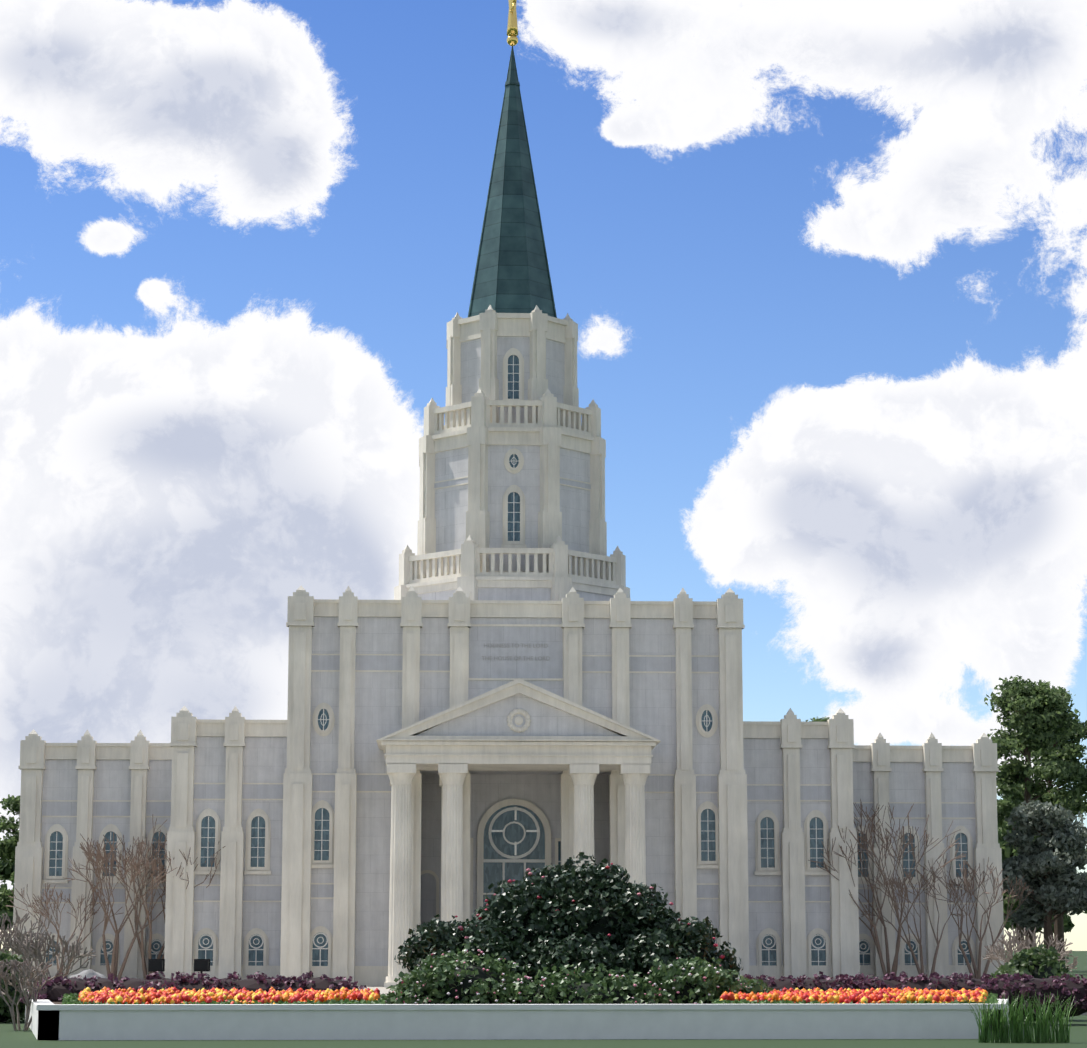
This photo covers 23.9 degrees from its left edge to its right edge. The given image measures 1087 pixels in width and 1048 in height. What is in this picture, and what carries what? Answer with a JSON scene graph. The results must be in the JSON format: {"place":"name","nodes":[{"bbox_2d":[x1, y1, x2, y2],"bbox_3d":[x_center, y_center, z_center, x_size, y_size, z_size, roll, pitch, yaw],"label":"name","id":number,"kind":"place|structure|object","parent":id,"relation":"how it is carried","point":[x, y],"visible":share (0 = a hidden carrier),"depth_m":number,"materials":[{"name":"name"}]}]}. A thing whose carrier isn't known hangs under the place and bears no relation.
{"place":"outdoors","nodes":[
{"label":"outdoors","id":0,"kind":"place"},
{"bbox_2d":[194,959,209,973],"bbox_3d":[-8.037,10.962,60.276,0.380,1.480,0.260,0,-9,-2],"label":"floodlight","id":1,"kind":"object","parent":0,"point":[201,965],"visible":0.73,"depth_m":60.25,"materials":[{"name":"black metal"}]},
{"bbox_2d":[0,951,1086,1047],"bbox_3d":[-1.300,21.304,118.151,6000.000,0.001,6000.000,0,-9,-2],"label":"lawn","id":2,"kind":"structure","parent":0,"point":[10,1037],"depth_m":47.05,"materials":[{"name":"green plant"}]},
{"bbox_2d":[0,875,5,885],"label":"pine tree","id":3,"kind":"object","parent":2,"relation":"on","point":[4,881],"visible":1,"depth_m":131.00,"materials":[{"name":"green plant"}]},
{"bbox_2d":[0,884,13,929],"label":"tree","id":4,"kind":"object","parent":2,"relation":"on","point":[9,914],"visible":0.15,"depth_m":190.16,"materials":[{"name":"green plant"}]},
{"bbox_2d":[0,860,14,911],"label":"tree","id":5,"kind":"object","parent":2,"relation":"on","point":[7,869],"visible":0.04,"depth_m":198.59,"materials":[{"name":"green plant"}]},
{"bbox_2d":[0,794,19,909],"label":"pine tree","id":6,"kind":"object","parent":2,"relation":"on","point":[9,844],"depth_m":146.75,"materials":[{"name":"plant"}]},
{"bbox_2d":[0,959,61,1030],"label":"bare shrub","id":7,"kind":"object","parent":2,"relation":"on","point":[28,973],"visible":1,"depth_m":54.63,"materials":[{"name":"grey plant"}]},
{"bbox_2d":[69,969,106,978],"bbox_3d":[-10.772,11.227,60.605,1.123,1.425,0.939,0,-9,-2],"label":"parasol","id":8,"kind":"object","parent":2,"relation":"on","point":[89,973],"visible":0.08,"depth_m":60.55,"materials":[{"name":"white fabric"}]},
{"bbox_2d":[148,959,164,971],"bbox_3d":[-9.104,10.955,60.234,0.380,1.480,0.260,0,-9,-2],"label":"floodlight","id":9,"kind":"object","parent":2,"relation":"on","point":[155,965],"visible":0.73,"depth_m":60.22,"materials":[{"name":"black metal"}]},
{"bbox_2d":[41,336,976,965],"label":"temple walls","id":10,"kind":"structure","parent":2,"relation":"on","point":[379,704],"depth_m":121.63,"materials":[{"name":"grey stone"}]},
{"bbox_2d":[12,305,1004,985],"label":"building trim","id":11,"kind":"structure","parent":10,"relation":"attached to","point":[550,425],"depth_m":121.54,"materials":[{"name":"beige stone"}]},
{"bbox_2d":[42,478,974,940],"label":"wall panels","id":12,"kind":"object","parent":10,"relation":"attached to","point":[528,638],"visible":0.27,"depth_m":120.82,"materials":[{"name":"grey stone"}]},
{"bbox_2d":[46,355,970,965],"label":"window panes","id":13,"kind":"structure","parent":10,"relation":"in","point":[514,871],"depth_m":121.59,"materials":[{"name":"glass"}]},
{"bbox_2d":[46,355,970,965],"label":"temple window cames","id":14,"kind":"object","parent":13,"relation":"attached to","point":[504,861],"visible":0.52,"depth_m":121.44,"materials":[{"name":"white metal"}]},
{"bbox_2d":[468,46,556,317],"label":"spire","id":15,"kind":"object","parent":10,"relation":"on","point":[512,274],"visible":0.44,"depth_m":130.99,"materials":[{"name":"teal metal"}]},
{"bbox_2d":[507,0,517,45],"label":"angel moroni statue","id":16,"kind":"object","parent":15,"relation":"on","point":[512,32],"visible":0.98,"depth_m":133.85,"materials":[{"name":"gold metal"}]},
{"bbox_2d":[482,656,549,659],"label":"inscription","id":17,"kind":"object","parent":10,"relation":"attached to","point":[517,657],"visible":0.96,"depth_m":120.58,"materials":[{"name":"grey stone"}]},
{"bbox_2d":[484,643,547,647],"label":"inscription","id":18,"kind":"object","parent":10,"relation":"attached to","point":[518,645],"visible":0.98,"depth_m":120.68,"materials":[{"name":"grey stone"}]},
{"bbox_2d":[25,998,1008,1039],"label":"planter wall","id":19,"kind":"structure","parent":2,"relation":"on","point":[51,1020],"depth_m":49.12,"materials":[{"name":"concrete"}]},
{"bbox_2d":[0,944,1072,1022],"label":"shrubs","id":20,"kind":"object","parent":2,"relation":"on","point":[1031,961],"visible":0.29,"depth_m":61.98,"materials":[{"name":"green plant"}]},
{"bbox_2d":[27,986,1086,1014],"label":"pavement","id":21,"kind":"structure","parent":2,"relation":"on","point":[383,989],"depth_m":107.25,"materials":[{"name":"concrete"}]},
{"bbox_2d":[0,908,52,958],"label":"bare shrub","id":22,"kind":"object","parent":21,"relation":"on","point":[6,934],"visible":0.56,"depth_m":68.25,"materials":[{"name":"grey plant"}]},
{"bbox_2d":[1,926,95,984],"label":"bare shrub","id":23,"kind":"object","parent":21,"relation":"on","point":[34,953],"visible":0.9,"depth_m":66.32,"materials":[{"name":"grey plant"}]},
{"bbox_2d":[6,880,122,977],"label":"bare crape myrtle","id":24,"kind":"object","parent":21,"relation":"on","point":[93,900],"visible":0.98,"depth_m":121.12,"materials":[{"name":"brown plant"}]},
{"bbox_2d":[63,830,211,979],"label":"bare crape myrtle","id":25,"kind":"object","parent":21,"relation":"on","point":[114,961],"visible":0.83,"depth_m":120.58,"materials":[{"name":"brown plant"}]},
{"bbox_2d":[83,814,224,978],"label":"bare crape myrtle","id":26,"kind":"object","parent":21,"relation":"on","point":[141,944],"visible":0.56,"depth_m":121.24,"materials":[{"name":"brown plant"}]},
{"bbox_2d":[384,763,650,986],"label":"portico columns","id":27,"kind":"structure","parent":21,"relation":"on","point":[453,776],"depth_m":114.76,"materials":[{"name":"stone"}]},
{"bbox_2d":[808,799,965,976],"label":"bare crape myrtle","id":28,"kind":"object","parent":21,"relation":"on","point":[877,943],"visible":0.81,"depth_m":122.14,"materials":[{"name":"brown plant"}]},
{"bbox_2d":[861,867,966,976],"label":"bare crape myrtle","id":29,"kind":"object","parent":21,"relation":"on","point":[900,891],"visible":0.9,"depth_m":121.79,"materials":[{"name":"brown plant"}]},
{"bbox_2d":[919,853,1032,978],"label":"bare crape myrtle","id":30,"kind":"object","parent":21,"relation":"on","point":[976,974],"visible":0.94,"depth_m":123.17,"materials":[{"name":"brown plant"}]},
{"bbox_2d":[982,925,1077,971],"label":"bare shrub","id":31,"kind":"object","parent":21,"relation":"on","point":[1012,942],"visible":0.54,"depth_m":74.46,"materials":[{"name":"plant"}]},
{"bbox_2d":[959,990,1084,1042],"bbox_3d":[8.837,9.105,47.532,2.344,0.977,0.944,0,-9,-2],"label":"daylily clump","id":32,"kind":"object","parent":2,"relation":"on","point":[1042,1031],"visible":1,"depth_m":47.49,"materials":[{"name":"green plant"}]},
{"bbox_2d":[997,822,1053,934],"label":"tree","id":33,"kind":"object","parent":2,"relation":"on","point":[1004,826],"depth_m":196.56,"materials":[{"name":"plant"}]},
{"bbox_2d":[984,675,1086,948],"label":"pine tree","id":34,"kind":"object","parent":2,"relation":"on","point":[1050,723],"depth_m":136.37,"materials":[{"name":"green plant"}]},
{"bbox_2d":[997,794,1076,948],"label":"tree","id":35,"kind":"object","parent":2,"relation":"on","point":[1007,851],"depth_m":175.40,"materials":[{"name":"green plant"}]},
{"bbox_2d":[996,686,1086,961],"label":"pine tree","id":36,"kind":"object","parent":2,"relation":"on","point":[1072,798],"depth_m":145.32,"materials":[{"name":"green plant"}]},
{"bbox_2d":[1002,800,1086,959],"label":"pear tree","id":37,"kind":"object","parent":2,"relation":"on","point":[1063,885],"depth_m":128.38,"materials":[{"name":"plant"}]},
{"bbox_2d":[1004,849,1086,948],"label":"tree","id":38,"kind":"object","parent":2,"relation":"on","point":[1069,926],"depth_m":207.85,"materials":[{"name":"plant"}]},
{"bbox_2d":[0,0,1086,950],"label":"sky","id":39,"kind":"structure","parent":0,"point":[819,266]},
{"bbox_2d":[806,717,829,721],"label":"pine tree","id":40,"kind":"object","parent":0,"point":[823,719],"visible":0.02,"depth_m":172.95,"materials":[{"name":"green plant"}]},
{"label":"planter soil","id":41,"kind":"structure","parent":0,"visible":0},
{"bbox_2d":[62,986,997,1003],"bbox_3d":[-0.073,9.930,53.486,20.827,0.422,8.029,0,-9,-2],"label":"bed","id":42,"kind":"object","parent":41,"relation":"on","point":[169,995],"depth_m":51.44,"materials":[{"name":"orange plant"}]},
{"bbox_2d":[20,971,1086,1018],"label":"loropetalum hedge","id":43,"kind":"object","parent":41,"relation":"on","point":[56,989],"visible":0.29,"depth_m":58.11,"materials":[{"name":"purple plant"}]},
{"bbox_2d":[394,852,743,991],"bbox_3d":[0.522,9.061,56.176,7.519,3.753,5.367,0,-9,-2],"label":"camellia shrub","id":44,"kind":"object","parent":41,"relation":"on","point":[527,925],"visible":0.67,"depth_m":55.47,"materials":[{"name":"green plant"}]},
{"bbox_2d":[402,863,724,980],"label":"flowers","id":45,"kind":"object","parent":44,"relation":"attached to","point":[461,928],"visible":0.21,"depth_m":56.20,"materials":[{"name":"plant"}]},
{"bbox_2d":[384,943,772,1003],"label":"shrubs","id":46,"kind":"object","parent":41,"relation":"on","point":[443,972],"visible":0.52,"depth_m":53.02,"materials":[{"name":"green plant"}]},
{"bbox_2d":[385,949,765,1003],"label":"flowers","id":47,"kind":"object","parent":46,"relation":"attached to","point":[545,978],"visible":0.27,"depth_m":52.95,"materials":[{"name":"plant"}]}
]}

